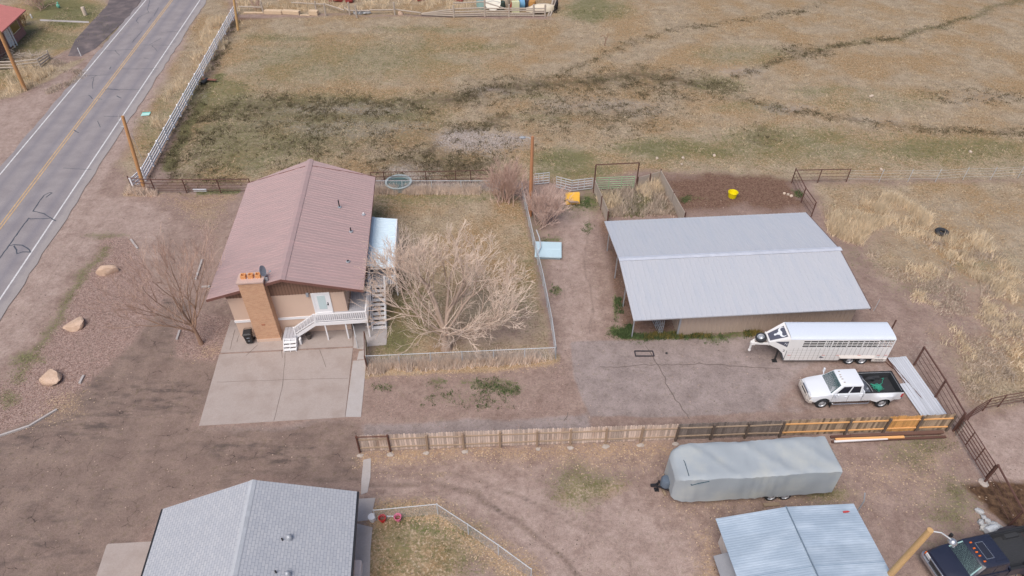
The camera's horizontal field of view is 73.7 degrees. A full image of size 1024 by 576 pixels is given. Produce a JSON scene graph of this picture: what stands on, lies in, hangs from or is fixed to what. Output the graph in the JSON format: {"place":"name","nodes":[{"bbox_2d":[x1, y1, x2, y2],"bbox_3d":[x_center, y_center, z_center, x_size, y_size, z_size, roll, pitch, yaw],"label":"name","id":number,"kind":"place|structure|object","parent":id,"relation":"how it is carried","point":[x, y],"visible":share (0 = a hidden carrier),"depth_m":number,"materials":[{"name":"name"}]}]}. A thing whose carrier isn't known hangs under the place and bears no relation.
{"place":"outdoors","nodes":[
{"label":"outdoors","id":0,"kind":"place"},
{"bbox_2d":[0,4,25,58],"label":"house","id":1,"kind":"structure","parent":0,"point":[12,30],"depth_m":84.55,"materials":[{"name":"red brick"}]},
{"bbox_2d":[9,20,19,34],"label":"window","id":2,"kind":"structure","parent":1,"relation":"in","point":[14,27],"depth_m":85.29,"materials":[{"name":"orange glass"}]},
{"bbox_2d":[0,0,205,318],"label":"road","id":3,"kind":"structure","parent":0,"point":[59,178],"depth_m":68.19,"materials":[{"name":"asphalt"}]},
{"bbox_2d":[0,0,145,174],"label":"edge line","id":4,"kind":"object","parent":3,"relation":"on","point":[67,93],"visible":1,"depth_m":74.20,"materials":[{"name":"white paint"}]},
{"bbox_2d":[0,0,170,224],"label":"line","id":5,"kind":"object","parent":3,"relation":"on","point":[77,122],"visible":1,"depth_m":69.47,"materials":[{"name":"yellow paint"}]},
{"bbox_2d":[0,0,172,228],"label":"line","id":6,"kind":"object","parent":3,"relation":"on","point":[78,124],"visible":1,"depth_m":69.09,"materials":[{"name":"yellow paint"}]},
{"bbox_2d":[0,0,177,257],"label":"crack seal","id":7,"kind":"object","parent":3,"relation":"on","point":[70,168],"visible":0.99,"depth_m":58.32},
{"bbox_2d":[0,0,199,299],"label":"edge line","id":8,"kind":"object","parent":3,"relation":"on","point":[88,166],"visible":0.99,"depth_m":62.68,"materials":[{"name":"white paint"}]},
{"bbox_2d":[68,0,140,56],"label":"side road","id":9,"kind":"structure","parent":0,"point":[115,14],"depth_m":89.89,"materials":[{"name":"asphalt"}]},
{"bbox_2d":[96,541,150,575],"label":"driveway","id":10,"kind":"structure","parent":0,"point":[123,559],"depth_m":35.31,"materials":[{"name":"concrete"}]},
{"bbox_2d":[141,480,358,575],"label":"house","id":11,"kind":"structure","parent":0,"point":[256,528],"depth_m":32.63,"materials":[{"name":"grey"}]},
{"bbox_2d":[199,348,352,425],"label":"driveway","id":12,"kind":"structure","parent":0,"point":[310,391],"depth_m":43.89,"materials":[{"name":"concrete"}]},
{"bbox_2d":[220,320,352,352],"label":"driveway","id":13,"kind":"structure","parent":0,"point":[337,338],"depth_m":46.87,"materials":[{"name":"concrete"}]},
{"bbox_2d":[242,327,254,343],"bbox_3d":[-17.962,3.301,46.594,0.580,1.020,0.717,-6,42,-7],"label":"trash bin","id":14,"kind":"object","parent":13,"relation":"on","point":[248,336],"visible":1,"depth_m":46.32,"materials":[{"name":"black plastic"}]},
{"bbox_2d":[355,524,371,575],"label":"path","id":15,"kind":"structure","parent":0,"point":[363,542],"depth_m":35.84,"materials":[{"name":"concrete"}]},
{"bbox_2d":[353,560,362,575],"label":"storage bench","id":16,"kind":"object","parent":15,"relation":"on","point":[358,567],"visible":0.55,"depth_m":34.45,"materials":[{"name":"grey plastic"}]},
{"bbox_2d":[357,498,374,520],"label":"path","id":17,"kind":"structure","parent":0,"point":[365,507],"depth_m":37.48,"materials":[{"name":"concrete"}]},
{"bbox_2d":[361,458,370,494],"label":"path","id":18,"kind":"structure","parent":0,"point":[366,475],"depth_m":39.03,"materials":[{"name":"concrete"}]},
{"bbox_2d":[0,0,1023,575],"bbox_3d":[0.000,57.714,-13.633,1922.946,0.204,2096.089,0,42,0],"label":"ground","id":19,"kind":"structure","parent":0,"point":[96,470],"depth_m":51.92,"materials":[{"name":"soil"}]},
{"bbox_2d":[0,31,26,90],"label":"utility pole","id":20,"kind":"object","parent":19,"relation":"on","point":[18,74],"visible":1,"depth_m":73.45,"materials":[{"name":"orange wood"}]},
{"bbox_2d":[0,50,50,68],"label":"rail fence","id":21,"kind":"object","parent":19,"relation":"on","point":[48,56],"visible":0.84,"depth_m":79.54,"materials":[{"name":"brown wood"}]},
{"bbox_2d":[0,409,57,436],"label":"kerb edging","id":22,"kind":"object","parent":19,"relation":"on","point":[31,424],"visible":1,"depth_m":41.58,"materials":[{"name":"concrete"}]},
{"bbox_2d":[1,46,62,59],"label":"branch heap","id":23,"kind":"object","parent":19,"relation":"on","point":[27,55],"visible":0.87,"depth_m":81.64,"materials":[{"name":"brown wood"}]},
{"bbox_2d":[22,0,54,10],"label":"bare shrub","id":24,"kind":"object","parent":19,"relation":"on","point":[35,3],"visible":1,"depth_m":93.64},
{"bbox_2d":[39,368,61,385],"bbox_3d":[-29.950,5.790,44.276,1.666,0.597,1.174,27,48,27],"label":"boulder","id":25,"kind":"object","parent":19,"relation":"on","point":[51,377],"visible":1,"depth_m":43.96,"materials":[{"name":"beige stone"}]},
{"bbox_2d":[63,317,83,331],"bbox_3d":[-30.694,2.627,47.884,1.083,0.504,1.398,31,50,30],"label":"boulder","id":26,"kind":"object","parent":19,"relation":"on","point":[76,324],"visible":1,"depth_m":47.68,"materials":[{"name":"beige stone"}]},
{"bbox_2d":[96,265,118,275],"bbox_3d":[-31.018,-1.411,52.246,1.603,0.745,0.819,-14,43,-15],"label":"boulder","id":27,"kind":"object","parent":19,"relation":"on","point":[104,270],"visible":0.95,"depth_m":52.02,"materials":[{"name":"beige stone"}]},
{"bbox_2d":[118,115,145,188],"bbox_3d":[-32.610,-11.390,58.831,0.833,7.177,1.193,0,42,0],"label":"utility pole","id":28,"kind":"object","parent":19,"relation":"on","point":[132,150],"visible":0.95,"depth_m":58.46,"materials":[{"name":"orange wood"}]},
{"bbox_2d":[78,239,209,383],"bbox_3d":[-26.034,0.654,50.301,7.105,0.120,15.540,-8,42,-8],"label":"kerb edging","id":29,"kind":"object","parent":19,"relation":"on","point":[177,336],"visible":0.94,"depth_m":51.13,"materials":[{"name":"concrete"}]},
{"bbox_2d":[80,219,224,345],"bbox_3d":[-22.417,0.448,44.193,8.755,8.761,5.335,-19,45,-20],"label":"bare tree","id":30,"kind":"object","parent":19,"relation":"on","point":[191,323],"visible":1,"depth_m":43.77,"materials":[{"name":"brown plant"}]},
{"bbox_2d":[128,7,236,185],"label":"ranch fence","id":31,"kind":"object","parent":19,"relation":"on","point":[166,136],"visible":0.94,"depth_m":71.30,"materials":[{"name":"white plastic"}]},
{"bbox_2d":[151,178,249,192],"bbox_3d":[-27.317,-8.960,60.115,8.640,1.500,0.153,0,42,0],"label":"pipe fence","id":32,"kind":"object","parent":19,"relation":"on","point":[217,182],"visible":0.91,"depth_m":59.84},
{"bbox_2d":[264,9,281,14],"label":"concrete beam","id":33,"kind":"structure","parent":19,"relation":"on","point":[273,11],"depth_m":92.66,"materials":[{"name":"concrete"}]},
{"bbox_2d":[0,192,579,429],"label":"gravel stones","id":34,"kind":"object","parent":19,"relation":"on","point":[136,336],"visible":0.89,"depth_m":46.88,"materials":[{"name":"gravel"}]},
{"bbox_2d":[206,159,375,341],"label":"house","id":35,"kind":"structure","parent":19,"relation":"on","point":[301,231],"depth_m":47.24,"materials":[{"name":"beige paint"}]},
{"bbox_2d":[310,292,333,313],"bbox_3d":[-12.772,1.006,45.922,1.220,1.840,0.120,-4,42,-4],"label":"door","id":36,"kind":"structure","parent":35,"relation":"in","point":[322,303],"depth_m":45.90,"materials":[{"name":"white paint"}]},
{"bbox_2d":[281,9,300,14],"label":"concrete beam","id":37,"kind":"structure","parent":19,"relation":"on","point":[290,12],"depth_m":92.61,"materials":[{"name":"concrete"}]},
{"bbox_2d":[283,272,371,351],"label":"front deck","id":38,"kind":"structure","parent":19,"relation":"on","point":[355,313],"depth_m":46.24,"materials":[{"name":"white paint"}]},
{"bbox_2d":[239,0,420,17],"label":"rail fence","id":39,"kind":"object","parent":19,"relation":"on","point":[324,4],"visible":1,"depth_m":92.49,"materials":[{"name":"brown wood"}]},
{"bbox_2d":[124,181,556,375],"bbox_3d":[-15.671,-1.928,52.658,37.591,0.941,22.697,0,42,0],"label":"fence","id":40,"kind":"object","parent":19,"relation":"on","point":[381,367],"visible":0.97,"depth_m":45.43,"materials":[{"name":"plant"}]},
{"bbox_2d":[345,360,365,416],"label":"walkway","id":41,"kind":"structure","parent":19,"relation":"on","point":[355,397],"depth_m":43.77,"materials":[{"name":"concrete"}]},
{"bbox_2d":[363,331,367,370],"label":"yard gate","id":42,"kind":"structure","parent":19,"relation":"on","point":[365,349],"depth_m":44.95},
{"bbox_2d":[353,323,386,349],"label":"walkway","id":43,"kind":"structure","parent":19,"relation":"on","point":[359,328],"depth_m":47.29,"materials":[{"name":"concrete"}]},
{"bbox_2d":[370,276,386,330],"bbox_3d":[-9.394,1.035,48.002,1.030,2.589,2.950,-4,42,-4],"label":"outdoor staircase","id":44,"kind":"structure","parent":43,"relation":"on","point":[382,313],"depth_m":48.04,"materials":[{"name":"white paint"}]},
{"bbox_2d":[367,217,400,295],"bbox_3d":[-9.687,-2.242,51.334,2.170,3.050,6.540,-4,42,-4],"label":"patio cover","id":45,"kind":"object","parent":19,"relation":"on","point":[380,227],"visible":0.6,"depth_m":50.70,"materials":[{"name":"white metal"}]},
{"bbox_2d":[385,174,411,192],"bbox_3d":[-10.155,-9.323,61.168,2.400,0.500,2.400,0,42,0],"label":"stock tank","id":46,"kind":"object","parent":19,"relation":"on","point":[405,177],"visible":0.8,"depth_m":61.25,"materials":[{"name":"metal"}]},
{"bbox_2d":[370,170,492,183],"bbox_3d":[-7.170,-9.902,61.247,10.895,1.400,0.133,-1,42,-1],"label":"pipe fence","id":47,"kind":"object","parent":19,"relation":"on","point":[383,172],"visible":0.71,"depth_m":61.01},
{"bbox_2d":[376,180,490,190],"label":"chain link fence","id":48,"kind":"object","parent":19,"relation":"on","point":[433,182],"visible":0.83,"depth_m":60.00,"materials":[{"name":"metal"}]},
{"bbox_2d":[352,219,536,361],"bbox_3d":[-4.051,0.114,44.280,10.798,9.118,10.676,-28,49,-28],"label":"bare tree","id":49,"kind":"object","parent":19,"relation":"on","point":[445,336],"visible":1,"depth_m":44.54,"materials":[{"name":"grey plant"}]},
{"bbox_2d":[373,503,531,575],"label":"chain link fence","id":50,"kind":"object","parent":19,"relation":"on","point":[436,504],"visible":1,"depth_m":36.07,"materials":[{"name":"metal"}]},
{"bbox_2d":[366,347,556,364],"bbox_3d":[-3.293,4.579,45.099,12.505,1.160,0.064,-2,42,-3],"label":"chain link fence","id":51,"kind":"object","parent":19,"relation":"on","point":[461,353],"visible":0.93,"depth_m":44.88,"materials":[{"name":"metal"}]},
{"bbox_2d":[421,0,555,17],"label":"rail fence","id":52,"kind":"object","parent":19,"relation":"on","point":[506,12],"visible":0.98,"depth_m":91.80,"materials":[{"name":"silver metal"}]},
{"bbox_2d":[486,0,500,9],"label":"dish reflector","id":53,"kind":"object","parent":19,"relation":"on","point":[496,2],"visible":0.71,"depth_m":93.46,"materials":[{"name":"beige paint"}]},
{"bbox_2d":[23,198,986,575],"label":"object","id":54,"kind":"object","parent":19,"relation":"on","point":[545,470],"visible":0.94,"depth_m":39.13,"materials":[{"name":"brown plant"}]},
{"bbox_2d":[230,331,779,419],"bbox_3d":[-0.849,5.528,44.858,37.114,0.004,7.884,0,42,0],"label":"pavement crack","id":55,"kind":"object","parent":19,"relation":"on","point":[567,413],"visible":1,"depth_m":45.16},
{"bbox_2d":[474,152,542,206],"bbox_3d":[-0.592,-9.257,58.308,5.406,4.285,4.869,-25,48,-26],"label":"bare shrub","id":56,"kind":"object","parent":19,"relation":"on","point":[507,175],"visible":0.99,"depth_m":58.06,"materials":[{"name":"plant"}]},
{"bbox_2d":[0,6,1023,407],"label":"pasture grass","id":57,"kind":"structure","parent":19,"relation":"on","point":[512,56],"depth_m":76.06,"materials":[{"name":"plant"}]},
{"bbox_2d":[0,0,1023,298],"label":"tall dry grass","id":58,"kind":"structure","parent":19,"relation":"on","point":[858,226],"depth_m":57.63,"materials":[{"name":"plant"}]},
{"bbox_2d":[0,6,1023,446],"bbox_3d":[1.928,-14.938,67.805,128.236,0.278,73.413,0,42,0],"label":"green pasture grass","id":59,"kind":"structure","parent":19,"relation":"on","point":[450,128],"depth_m":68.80,"materials":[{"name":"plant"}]},
{"bbox_2d":[0,198,1023,575],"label":"loose stones","id":60,"kind":"object","parent":19,"relation":"on","point":[412,404],"visible":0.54,"depth_m":42.23,"materials":[{"name":"stone"}]},
{"bbox_2d":[512,0,519,12],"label":"old appliance","id":61,"kind":"object","parent":19,"relation":"on","point":[515,3],"visible":0.9,"depth_m":92.69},
{"bbox_2d":[519,136,533,216],"bbox_3d":[1.151,-8.937,55.882,1.159,7.425,0.970,0,42,0],"label":"lamp pole","id":62,"kind":"object","parent":19,"relation":"on","point":[531,167],"visible":0.96,"depth_m":55.16,"materials":[{"name":"brown wood"}]},
{"bbox_2d":[32,59,1023,403],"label":"sage weeds","id":63,"kind":"object","parent":19,"relation":"on","point":[1008,375],"visible":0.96,"depth_m":49.17,"materials":[{"name":"plant"}]},
{"bbox_2d":[521,181,556,357],"bbox_3d":[1.970,-2.300,52.820,0.244,1.160,20.077,-4,42,-4],"label":"chain link fence","id":64,"kind":"object","parent":19,"relation":"on","point":[547,300],"visible":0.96,"depth_m":51.08,"materials":[{"name":"metal"}]},
{"bbox_2d":[526,3,554,12],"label":"boat hull","id":65,"kind":"object","parent":19,"relation":"on","point":[549,7],"visible":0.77,"depth_m":92.73,"materials":[{"name":"silver metal"}]},
{"bbox_2d":[535,230,561,259],"bbox_3d":[2.904,-3.465,54.462,2.100,0.675,3.012,2,42,2],"label":"ramp trailer","id":66,"kind":"object","parent":19,"relation":"on","point":[549,250],"visible":0.94,"depth_m":53.99,"materials":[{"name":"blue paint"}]},
{"bbox_2d":[523,177,574,228],"bbox_3d":[2.966,-6.995,56.114,4.258,3.826,4.735,-23,46,-23],"label":"bare shrub","id":67,"kind":"object","parent":19,"relation":"on","point":[541,201],"visible":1,"depth_m":55.86,"materials":[{"name":"plant"}]},
{"bbox_2d":[565,192,579,204],"bbox_3d":[5.258,-7.790,59.260,1.274,0.891,0.844,-3,42,-3],"label":"archery block","id":68,"kind":"object","parent":19,"relation":"on","point":[576,195],"depth_m":59.12,"materials":[{"name":"yellow plastic"}]},
{"bbox_2d":[141,6,1023,197],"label":"marsh tussocks","id":69,"kind":"object","parent":19,"relation":"on","point":[462,102],"visible":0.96,"depth_m":71.47,"materials":[{"name":"plant"}]},
{"bbox_2d":[572,178,592,190],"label":"tube gate","id":70,"kind":"structure","parent":19,"relation":"on","point":[584,181],"depth_m":60.35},
{"bbox_2d":[372,189,802,409],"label":"green weeds","id":71,"kind":"object","parent":19,"relation":"on","point":[608,334],"visible":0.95,"depth_m":44.31,"materials":[{"name":"plant"}]},
{"bbox_2d":[593,179,608,220],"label":"plank fence","id":72,"kind":"object","parent":19,"relation":"on","point":[601,201],"visible":0.9,"depth_m":58.28,"materials":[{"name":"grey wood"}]},
{"bbox_2d":[593,162,639,187],"bbox_3d":[9.143,-9.739,59.936,3.914,2.800,0.120,-3,42,-4],"label":"gate frame","id":73,"kind":"object","parent":19,"relation":"on","point":[619,163],"visible":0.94,"depth_m":59.11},
{"bbox_2d":[596,176,634,188],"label":"tube gate","id":74,"kind":"structure","parent":73,"relation":"attached to","point":[621,181],"depth_m":60.40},
{"bbox_2d":[595,176,664,208],"bbox_3d":[10.611,-8.468,59.762,7.196,1.217,3.315,-14,44,-15],"label":"corral straw","id":75,"kind":"object","parent":19,"relation":"on","point":[646,193],"visible":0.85,"depth_m":59.93,"materials":[{"name":"beige plant"}]},
{"bbox_2d":[594,178,676,218],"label":"corral weeds","id":76,"kind":"object","parent":19,"relation":"on","point":[629,192],"visible":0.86,"depth_m":58.88,"materials":[{"name":"plant"}]},
{"bbox_2d":[634,350,654,356],"bbox_3d":[8.930,4.420,46.074,1.321,0.060,0.528,0,42,0],"label":"iron frame","id":77,"kind":"object","parent":19,"relation":"on","point":[635,351],"visible":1,"depth_m":46.07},
{"bbox_2d":[637,171,659,186],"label":"plank fence","id":78,"kind":"object","parent":19,"relation":"on","point":[646,178],"visible":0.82,"depth_m":60.90,"materials":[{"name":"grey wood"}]},
{"bbox_2d":[355,413,957,456],"bbox_3d":[8.634,8.713,40.180,35.539,1.693,0.504,-2,42,-2],"label":"privacy fence","id":79,"kind":"object","parent":19,"relation":"on","point":[511,437],"visible":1,"depth_m":40.29,"materials":[{"name":"brown wood"}]},
{"bbox_2d":[659,169,686,217],"bbox_3d":[13.785,-7.885,58.908,0.119,1.400,6.781,-5,42,-6],"label":"plank fence","id":80,"kind":"object","parent":19,"relation":"on","point":[675,202],"visible":0.76,"depth_m":58.69,"materials":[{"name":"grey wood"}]},
{"bbox_2d":[613,296,751,340],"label":"grass","id":81,"kind":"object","parent":19,"relation":"on","point":[626,331],"visible":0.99,"depth_m":47.30,"materials":[{"name":"plant"}]},
{"bbox_2d":[644,329,762,340],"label":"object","id":82,"kind":"object","parent":19,"relation":"on","point":[753,332],"visible":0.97,"depth_m":47.28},
{"bbox_2d":[728,189,737,198],"bbox_3d":[19.369,-8.217,59.919,0.880,0.510,0.871,0,42,0],"label":"feed tub","id":83,"kind":"object","parent":19,"relation":"on","point":[732,193],"visible":1,"depth_m":59.85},
{"bbox_2d":[604,212,871,337],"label":"barn","id":84,"kind":"structure","parent":19,"relation":"on","point":[719,274],"depth_m":47.73,"materials":[{"name":"metal"}]},
{"bbox_2d":[650,436,841,501],"bbox_3d":[12.613,10.125,37.694,9.800,2.730,2.436,-3,42,-3],"label":"covered trailer","id":85,"kind":"object","parent":19,"relation":"on","point":[780,468],"visible":1,"depth_m":36.83,"materials":[{"name":"grey fabric"}]},
{"bbox_2d":[713,504,888,575],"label":"shed","id":86,"kind":"structure","parent":19,"relation":"on","point":[825,540],"depth_m":33.68,"materials":[{"name":"metal"}]},
{"bbox_2d":[791,168,816,216],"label":"pipe fence","id":87,"kind":"object","parent":19,"relation":"on","point":[804,191],"visible":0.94,"depth_m":58.95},
{"bbox_2d":[793,169,850,182],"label":"pipe fence","id":88,"kind":"object","parent":19,"relation":"on","point":[820,173],"visible":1,"depth_m":61.19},
{"bbox_2d":[748,322,896,363],"bbox_3d":[20.267,3.612,45.193,8.966,2.480,1.820,0,42,0],"label":"stock trailer","id":89,"kind":"object","parent":19,"relation":"on","point":[849,342],"visible":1,"depth_m":44.55,"materials":[{"name":"white metal"}]},
{"bbox_2d":[798,367,903,407],"bbox_3d":[21.188,6.157,42.727,6.095,1.954,2.288,-2,42,-2],"label":"pickup truck","id":90,"kind":"object","parent":19,"relation":"on","point":[840,385],"visible":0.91,"depth_m":42.27,"materials":[{"name":"white paint"}]},
{"bbox_2d":[830,433,941,437],"bbox_3d":[22.470,8.837,41.041,6.749,0.080,0.160,-2,42,-2],"label":"timber","id":91,"kind":"object","parent":19,"relation":"on","point":[839,436],"visible":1,"depth_m":40.97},
{"bbox_2d":[850,430,943,436],"bbox_3d":[23.176,8.774,41.082,5.708,0.080,0.200,-2,42,-2],"label":"timber","id":92,"kind":"object","parent":91,"relation":"on","point":[897,433],"visible":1,"depth_m":41.05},
{"bbox_2d":[831,435,946,442],"bbox_3d":[22.519,9.039,40.785,6.981,0.080,0.140,-2,42,-2],"label":"timber","id":93,"kind":"object","parent":19,"relation":"on","point":[921,437],"visible":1,"depth_m":40.78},
{"bbox_2d":[834,438,887,442],"bbox_3d":[20.750,9.045,40.598,3.253,0.080,0.100,-3,42,-3],"label":"timber","id":94,"kind":"object","parent":93,"relation":"on","point":[837,441],"visible":1,"depth_m":40.55,"materials":[{"name":"white paint"}]},
{"bbox_2d":[835,436,904,439],"bbox_3d":[21.322,8.946,40.678,4.173,0.080,0.140,-2,42,-2],"label":"timber","id":95,"kind":"object","parent":93,"relation":"on","point":[879,437],"visible":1,"depth_m":40.66,"materials":[{"name":"brown wood"}]},
{"bbox_2d":[888,357,925,412],"bbox_3d":[25.563,6.278,43.977,0.420,0.035,4.884,-2,42,-3],"label":"roofing sheet","id":96,"kind":"object","parent":19,"relation":"on","point":[891,360],"visible":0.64,"depth_m":44.87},
{"bbox_2d":[891,357,933,414],"bbox_3d":[25.787,6.269,43.969,0.420,0.035,4.887,-3,42,-3],"label":"roofing sheet","id":97,"kind":"object","parent":96,"relation":"on","point":[925,404],"visible":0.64,"depth_m":43.98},
{"bbox_2d":[894,357,937,414],"bbox_3d":[26.021,6.248,43.975,0.420,0.035,4.854,-3,42,-4],"label":"roofing sheet","id":98,"kind":"object","parent":97,"relation":"on","point":[931,409],"visible":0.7,"depth_m":43.83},
{"bbox_2d":[897,357,940,414],"bbox_3d":[26.238,6.226,43.982,0.420,0.035,4.818,-4,42,-4],"label":"roofing sheet","id":99,"kind":"object","parent":98,"relation":"on","point":[929,400],"visible":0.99,"depth_m":43.88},
{"bbox_2d":[900,356,946,413],"bbox_3d":[26.466,6.189,44.005,0.420,0.035,4.826,-4,42,-4],"label":"roofing sheet","id":100,"kind":"object","parent":99,"relation":"on","point":[925,387],"visible":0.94,"depth_m":43.91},
{"bbox_2d":[900,383,929,415],"bbox_3d":[25.403,7.014,43.061,0.600,0.035,2.619,-4,42,-5],"label":"roofing sheet","id":101,"kind":"object","parent":96,"relation":"on","point":[915,398],"visible":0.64,"depth_m":43.05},
{"bbox_2d":[887,527,957,575],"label":"lamp pole","id":102,"kind":"object","parent":19,"relation":"on","point":[897,566],"visible":0.99,"depth_m":30.68,"materials":[{"name":"brown wood"}]},
{"bbox_2d":[913,346,966,431],"bbox_3d":[26.751,6.258,42.808,0.202,1.801,5.468,0,42,0],"label":"pipe fence","id":103,"kind":"object","parent":19,"relation":"on","point":[940,388],"visible":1,"depth_m":42.48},
{"bbox_2d":[935,227,948,235],"bbox_3d":[35.280,-4.609,56.027,1.060,0.306,1.054,0,42,0],"label":"tyre","id":104,"kind":"object","parent":19,"relation":"on","point":[938,229],"visible":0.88,"depth_m":55.93,"materials":[{"name":"black rubber"}]},
{"bbox_2d":[877,167,1023,182],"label":"wire fence","id":105,"kind":"object","parent":19,"relation":"on","point":[956,174],"visible":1,"depth_m":61.57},
{"bbox_2d":[895,226,1023,384],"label":"dry spike clumps","id":106,"kind":"object","parent":19,"relation":"on","point":[991,308],"visible":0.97,"depth_m":48.66,"materials":[{"name":"beige plant"}]},
{"bbox_2d":[920,525,1023,575],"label":"pickup truck","id":107,"kind":"object","parent":19,"relation":"on","point":[999,552],"visible":0.95,"depth_m":34.07,"materials":[{"name":"blue paint"}]},
{"bbox_2d":[958,392,1023,425],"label":"pipe fence","id":108,"kind":"object","parent":19,"relation":"on","point":[968,415],"visible":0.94,"depth_m":41.96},
{"bbox_2d":[984,524,999,532],"bbox_3d":[25.592,12.837,36.341,0.860,0.433,0.440,-14,43,-15],"label":"water jug","id":109,"kind":"object","parent":19,"relation":"on","point":[991,528],"visible":0.81,"depth_m":36.20,"materials":[{"name":"plastic"}]},
{"bbox_2d":[984,464,1023,534],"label":"pipe fence","id":110,"kind":"object","parent":19,"relation":"on","point":[1021,512],"visible":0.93,"depth_m":36.66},
{"bbox_2d":[956,417,995,477],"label":"pipe gate","id":111,"kind":"structure","parent":110,"relation":"attached to","point":[976,446],"depth_m":39.35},
{"bbox_2d":[379,436,983,574],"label":"lawn grass","id":112,"kind":"structure","parent":0,"point":[608,494],"depth_m":38.16,"materials":[{"name":"plant"}]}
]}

